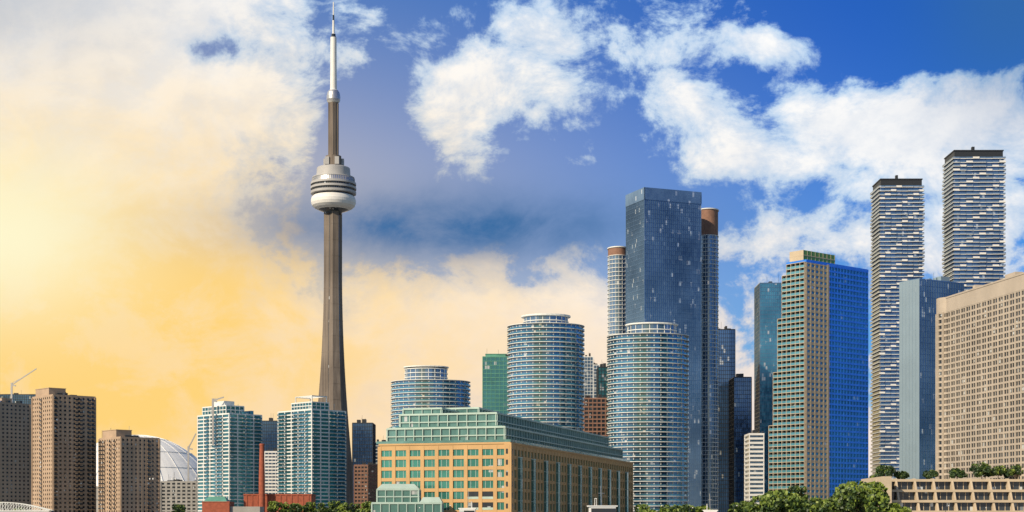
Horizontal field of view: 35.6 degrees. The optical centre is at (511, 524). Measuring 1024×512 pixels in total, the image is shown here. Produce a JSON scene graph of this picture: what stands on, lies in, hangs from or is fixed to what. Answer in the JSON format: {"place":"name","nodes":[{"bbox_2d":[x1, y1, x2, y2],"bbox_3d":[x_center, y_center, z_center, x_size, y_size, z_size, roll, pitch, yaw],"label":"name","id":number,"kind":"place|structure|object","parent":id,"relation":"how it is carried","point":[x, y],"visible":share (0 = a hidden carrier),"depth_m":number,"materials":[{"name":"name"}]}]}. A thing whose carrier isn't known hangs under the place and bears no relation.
{"place":"outdoors","nodes":[
{"label":"outdoors","id":0,"kind":"place"},
{"bbox_2d":[11,369,35,400],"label":"crane","id":1,"kind":"object","parent":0,"point":[12,383],"visible":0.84,"depth_m":1699.50,"materials":[{"name":"silver metal"}]},
{"bbox_2d":[0,0,1023,477],"label":"sky","id":2,"kind":"structure","parent":0,"point":[162,233],"materials":[{"name":"blue"}]},
{"bbox_2d":[870,175,924,478],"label":"balcony tower","id":3,"kind":"structure","parent":0,"point":[897,229],"depth_m":1231.20,"materials":[{"name":"grey glass"}]},
{"bbox_3d":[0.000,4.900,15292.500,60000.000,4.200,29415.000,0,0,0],"label":"city ground","id":4,"kind":"structure","parent":0,"visible":0},
{"bbox_2d":[0,392,30,509],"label":"tan tower","id":5,"kind":"structure","parent":4,"relation":"on","point":[15,451],"depth_m":1162.00,"materials":[{"name":"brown concrete"}]},
{"bbox_2d":[0,393,35,403],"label":"tower glass","id":6,"kind":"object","parent":4,"relation":"on","point":[26,397],"visible":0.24,"depth_m":2100.12,"materials":[{"name":"blue glass"}]},
{"bbox_2d":[0,502,53,511],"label":"truss footbridge","id":7,"kind":"object","parent":4,"relation":"on","point":[29,510],"visible":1,"depth_m":649.92,"materials":[{"name":"white metal"}]},
{"bbox_2d":[31,387,95,511],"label":"tan tower","id":8,"kind":"structure","parent":4,"relation":"on","point":[63,451],"depth_m":1110.72,"materials":[{"name":"brown concrete"}]},
{"bbox_2d":[98,429,159,511],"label":"tan tower","id":9,"kind":"structure","parent":4,"relation":"on","point":[128,463],"depth_m":1090.03,"materials":[{"name":"brown concrete"}]},
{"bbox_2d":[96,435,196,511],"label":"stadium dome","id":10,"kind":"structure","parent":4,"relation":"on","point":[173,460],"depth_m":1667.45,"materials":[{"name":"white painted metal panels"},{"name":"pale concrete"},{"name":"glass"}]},
{"bbox_2d":[149,472,153,511],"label":"quay lamp","id":11,"kind":"object","parent":4,"relation":"on","point":[151,478],"visible":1,"depth_m":899.86,"materials":[{"name":"grey metal"}]},
{"bbox_2d":[171,504,185,511],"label":"street tree","id":12,"kind":"object","parent":4,"relation":"on","point":[178,507],"visible":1,"depth_m":898.26,"materials":[{"name":"green plant"}]},
{"bbox_2d":[160,478,196,511],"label":"apartment building","id":13,"kind":"structure","parent":4,"relation":"on","point":[182,491],"depth_m":1449.70,"materials":[{"name":"beige concrete"}]},
{"bbox_2d":[187,433,195,480],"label":"crane","id":14,"kind":"object","parent":13,"relation":"on","point":[188,447],"visible":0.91,"depth_m":1599.20,"materials":[{"name":"silver metal"}]},
{"bbox_2d":[195,478,199,511],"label":"quay lamp","id":15,"kind":"object","parent":4,"relation":"on","point":[197,492],"visible":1,"depth_m":899.95,"materials":[{"name":"grey metal"}]},
{"bbox_2d":[197,401,261,511],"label":"condo","id":16,"kind":"structure","parent":4,"relation":"on","point":[228,464],"depth_m":1312.12,"materials":[{"name":"teal glass"}]},
{"bbox_2d":[212,397,223,444],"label":"construction crane","id":17,"kind":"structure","parent":16,"relation":"on","point":[213,400],"depth_m":1309.20,"materials":[{"name":"silver metal"}]},
{"bbox_2d":[202,497,263,511],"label":"quayside sheds","id":18,"kind":"object","parent":4,"relation":"on","point":[217,504],"visible":1,"depth_m":1050.00,"materials":[{"name":"red brick"}]},
{"bbox_2d":[262,416,277,450],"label":"high-rise building","id":19,"kind":"structure","parent":4,"relation":"on","point":[269,433],"depth_m":1500.12,"materials":[{"name":"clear glass"}]},
{"bbox_2d":[264,445,277,493],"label":"high-rise building","id":20,"kind":"structure","parent":4,"relation":"on","point":[271,471],"depth_m":1419.70,"materials":[{"name":"grey concrete"}]},
{"bbox_2d":[267,501,282,511],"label":"street tree","id":21,"kind":"object","parent":4,"relation":"on","point":[274,506],"visible":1,"depth_m":947.60,"materials":[{"name":"green plant"}]},
{"bbox_2d":[243,444,315,511],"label":"brick building","id":22,"kind":"structure","parent":4,"relation":"on","point":[261,499],"depth_m":1149.70,"materials":[{"name":"red brick"}]},
{"bbox_2d":[280,502,289,511],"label":"street tree","id":23,"kind":"object","parent":4,"relation":"on","point":[284,506],"visible":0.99,"depth_m":949.83,"materials":[{"name":"green plant"}]},
{"bbox_2d":[287,503,304,511],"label":"street tree","id":24,"kind":"object","parent":4,"relation":"on","point":[296,507],"visible":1,"depth_m":947.85,"materials":[{"name":"green plant"}]},
{"bbox_2d":[303,501,315,511],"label":"street tree","id":25,"kind":"object","parent":4,"relation":"on","point":[308,506],"visible":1,"depth_m":951.11,"materials":[{"name":"green plant"}]},
{"bbox_2d":[277,395,345,508],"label":"condo","id":26,"kind":"structure","parent":4,"relation":"on","point":[311,447],"depth_m":1292.06,"materials":[{"name":"teal glass"}]},
{"bbox_2d":[314,503,328,511],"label":"street tree","id":27,"kind":"object","parent":4,"relation":"on","point":[321,507],"visible":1,"depth_m":948.72,"materials":[{"name":"green plant"}]},
{"bbox_2d":[311,2,355,508],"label":"observation tower","id":28,"kind":"structure","parent":4,"relation":"on","point":[333,189],"depth_m":1668.79,"materials":[{"name":"concrete"}]},
{"bbox_2d":[328,501,341,511],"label":"street tree","id":29,"kind":"object","parent":4,"relation":"on","point":[332,505],"visible":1,"depth_m":951.35,"materials":[{"name":"green plant"}]},
{"bbox_2d":[338,502,351,511],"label":"street tree","id":30,"kind":"object","parent":4,"relation":"on","point":[343,507],"visible":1,"depth_m":948.02,"materials":[{"name":"green plant"}]},
{"bbox_2d":[349,503,360,511],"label":"street tree","id":31,"kind":"object","parent":4,"relation":"on","point":[357,508],"visible":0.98,"depth_m":950.91,"materials":[{"name":"green plant"}]},
{"bbox_2d":[352,421,375,505],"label":"high-rise building","id":32,"kind":"structure","parent":4,"relation":"on","point":[364,441],"depth_m":1450.12,"materials":[{"name":"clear glass"}]},
{"bbox_2d":[354,457,377,508],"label":"brick midrise","id":33,"kind":"structure","parent":4,"relation":"on","point":[365,481],"depth_m":1379.75,"materials":[{"name":"brown brick"}]},
{"bbox_2d":[360,501,371,511],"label":"street tree","id":34,"kind":"object","parent":4,"relation":"on","point":[367,504],"visible":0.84,"depth_m":948.03,"materials":[{"name":"green plant"}]},
{"bbox_2d":[376,439,385,464],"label":"building","id":35,"kind":"structure","parent":4,"relation":"on","point":[377,445],"depth_m":1500.12,"materials":[{"name":"white glass"}]},
{"bbox_2d":[371,484,443,511],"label":"quay pavilion","id":36,"kind":"structure","parent":4,"relation":"on","point":[398,497],"depth_m":692.59,"materials":[{"name":"green glass"}]},
{"bbox_2d":[391,365,470,426],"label":"round tower","id":37,"kind":"structure","parent":4,"relation":"on","point":[426,386],"depth_m":1124.92,"materials":[{"name":"blue glass"}]},
{"bbox_2d":[482,354,508,413],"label":"teal slab","id":38,"kind":"object","parent":4,"relation":"on","point":[494,382],"visible":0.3,"depth_m":1250.12,"materials":[{"name":"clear glass"}]},
{"bbox_2d":[376,407,632,511],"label":"office building","id":39,"kind":"structure","parent":4,"relation":"on","point":[489,460],"depth_m":719.00,"materials":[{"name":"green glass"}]},
{"bbox_2d":[507,313,584,430],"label":"round tower","id":40,"kind":"structure","parent":4,"relation":"on","point":[545,367],"depth_m":1022.54,"materials":[{"name":"blue glass"}]},
{"bbox_2d":[583,353,592,397],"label":"building","id":41,"kind":"structure","parent":4,"relation":"on","point":[588,376],"depth_m":1500.12,"materials":[{"name":"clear glass"}]},
{"bbox_2d":[583,394,607,436],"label":"brick building","id":42,"kind":"structure","parent":4,"relation":"on","point":[595,416],"depth_m":1150.12,"materials":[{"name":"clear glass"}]},
{"bbox_2d":[593,363,599,395],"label":"building","id":43,"kind":"structure","parent":4,"relation":"on","point":[595,366],"depth_m":1550.12,"materials":[{"name":"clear glass"}]},
{"bbox_2d":[596,365,607,397],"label":"teal slab","id":44,"kind":"object","parent":4,"relation":"on","point":[601,380],"visible":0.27,"depth_m":1450.12,"materials":[{"name":"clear glass"}]},
{"bbox_2d":[607,246,625,397],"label":"skyscraper","id":45,"kind":"structure","parent":4,"relation":"on","point":[616,290],"depth_m":1230.98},
{"bbox_2d":[634,504,655,511],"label":"quay tree","id":46,"kind":"object","parent":4,"relation":"on","point":[643,507],"visible":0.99,"depth_m":639.83,"materials":[{"name":"green plant"}]},
{"bbox_2d":[607,322,688,511],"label":"skyscraper","id":47,"kind":"structure","parent":4,"relation":"on","point":[647,395],"depth_m":1001.70,"materials":[{"name":"glass"}]},
{"bbox_2d":[625,187,701,506],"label":"glass tower","id":48,"kind":"structure","parent":4,"relation":"on","point":[663,255],"depth_m":1192.04,"materials":[{"name":"blue glass"}]},
{"bbox_2d":[657,504,671,511],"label":"quay tree","id":49,"kind":"object","parent":4,"relation":"on","point":[664,509],"visible":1,"depth_m":638.37,"materials":[{"name":"green plant"}]},
{"bbox_2d":[671,504,695,511],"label":"quay tree","id":50,"kind":"object","parent":4,"relation":"on","point":[683,507],"visible":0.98,"depth_m":637.94,"materials":[{"name":"green plant"}]},
{"bbox_2d":[695,505,712,511],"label":"tree","id":51,"kind":"object","parent":4,"relation":"on","point":[701,508],"visible":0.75,"depth_m":717.43,"materials":[{"name":"green plant"}]},
{"bbox_2d":[701,208,718,511],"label":"skyscraper","id":52,"kind":"structure","parent":4,"relation":"on","point":[709,349],"depth_m":1230.97,"materials":[{"name":"glass"}]},
{"bbox_2d":[718,325,734,511],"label":"dark slab","id":53,"kind":"structure","parent":4,"relation":"on","point":[726,357],"depth_m":1300.12,"materials":[{"name":"blue glass"}]},
{"bbox_2d":[727,500,752,511],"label":"tree","id":54,"kind":"object","parent":4,"relation":"on","point":[740,506],"visible":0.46,"depth_m":695.97,"materials":[{"name":"green plant"}]},
{"bbox_2d":[728,370,751,509],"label":"dark slab","id":55,"kind":"structure","parent":4,"relation":"on","point":[739,407],"depth_m":1250.12,"materials":[{"name":"blue glass"}]},
{"bbox_2d":[744,429,763,503],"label":"white slab bands","id":56,"kind":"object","parent":4,"relation":"on","point":[753,464],"visible":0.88,"depth_m":1200.12,"materials":[{"name":"grey concrete"}]},
{"bbox_2d":[754,280,781,492],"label":"skyscraper","id":57,"kind":"structure","parent":4,"relation":"on","point":[767,305],"depth_m":1350.12,"materials":[{"name":"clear glass"}]},
{"bbox_2d":[743,489,806,511],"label":"tree","id":58,"kind":"object","parent":4,"relation":"on","point":[782,500],"visible":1,"depth_m":633.38,"materials":[{"name":"green plant"}]},
{"bbox_2d":[787,485,808,498],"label":"quay tree","id":59,"kind":"object","parent":4,"relation":"on","point":[797,489],"visible":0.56,"depth_m":758.47,"materials":[{"name":"green plant"}]},
{"bbox_2d":[801,496,831,511],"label":"tree","id":60,"kind":"object","parent":4,"relation":"on","point":[813,504],"visible":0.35,"depth_m":656.63,"materials":[{"name":"green plant"}]},
{"bbox_2d":[768,250,867,499],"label":"blue tower","id":61,"kind":"structure","parent":4,"relation":"on","point":[818,436],"depth_m":891.41,"materials":[{"name":"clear glass"}]},
{"bbox_2d":[819,480,890,511],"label":"tree","id":62,"kind":"object","parent":4,"relation":"on","point":[861,496],"visible":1,"depth_m":611.53,"materials":[{"name":"green plant"}]},
{"bbox_2d":[877,503,911,511],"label":"tree","id":63,"kind":"object","parent":4,"relation":"on","point":[895,507],"visible":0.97,"depth_m":607.88,"materials":[{"name":"green plant"}]},
{"bbox_2d":[899,277,963,478],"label":"skyscraper","id":64,"kind":"structure","parent":4,"relation":"on","point":[918,297],"depth_m":1005.22,"materials":[{"name":"blue glass"}]},
{"bbox_2d":[861,476,1023,511],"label":"building","id":65,"kind":"structure","parent":4,"relation":"on","point":[961,495],"depth_m":717.10,"materials":[{"name":"beige concrete"}]},
{"bbox_2d":[875,465,895,476],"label":"roof tree","id":66,"kind":"object","parent":65,"relation":"on","point":[883,470],"visible":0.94,"depth_m":739.96,"materials":[{"name":"green plant"}]},
{"bbox_2d":[893,471,909,478],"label":"roof tree","id":67,"kind":"object","parent":65,"relation":"on","point":[901,475],"visible":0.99,"depth_m":742.13,"materials":[{"name":"green plant"}]},
{"bbox_2d":[922,470,938,478],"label":"roof tree","id":68,"kind":"object","parent":65,"relation":"on","point":[930,474],"visible":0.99,"depth_m":744.41,"materials":[{"name":"green plant"}]},
{"bbox_2d":[948,468,967,478],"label":"roof tree","id":69,"kind":"object","parent":65,"relation":"on","point":[955,472],"visible":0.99,"depth_m":740.07,"materials":[{"name":"green plant"}]},
{"bbox_2d":[969,462,991,478],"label":"roof tree","id":70,"kind":"object","parent":65,"relation":"on","point":[984,470],"visible":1,"depth_m":742.46,"materials":[{"name":"green plant"}]},
{"bbox_2d":[991,465,1007,478],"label":"roof tree","id":71,"kind":"object","parent":65,"relation":"on","point":[997,470],"visible":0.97,"depth_m":742.96,"materials":[{"name":"green plant"}]},
{"bbox_2d":[1005,464,1022,478],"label":"roof tree","id":72,"kind":"object","parent":65,"relation":"on","point":[1015,469],"visible":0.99,"depth_m":739.58,"materials":[{"name":"green plant"}]},
{"bbox_2d":[942,147,1005,290],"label":"balcony tower","id":73,"kind":"structure","parent":4,"relation":"on","point":[974,213],"depth_m":1200.52,"materials":[{"name":"grey glass"}]},
{"bbox_2d":[935,272,1023,478],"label":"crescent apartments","id":74,"kind":"structure","parent":4,"relation":"on","point":[979,373],"depth_m":778.79,"materials":[{"name":"beige concrete"}]},
{"label":"lake water","id":75,"kind":"structure","parent":0,"visible":0},
{"bbox_2d":[458,491,476,511],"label":"cruiser","id":76,"kind":"object","parent":75,"relation":"on","point":[471,509],"visible":1,"depth_m":468.96,"materials":[{"name":"white"}]},
{"bbox_2d":[587,486,617,511],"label":"tour boat","id":77,"kind":"object","parent":75,"relation":"in","point":[601,508],"visible":1,"depth_m":418.43,"materials":[{"name":"white"}]},
{"bbox_2d":[703,494,717,511],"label":"cruiser","id":78,"kind":"object","parent":75,"relation":"on","point":[710,510],"visible":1,"depth_m":499.36,"materials":[{"name":"white plastic"}]}
]}

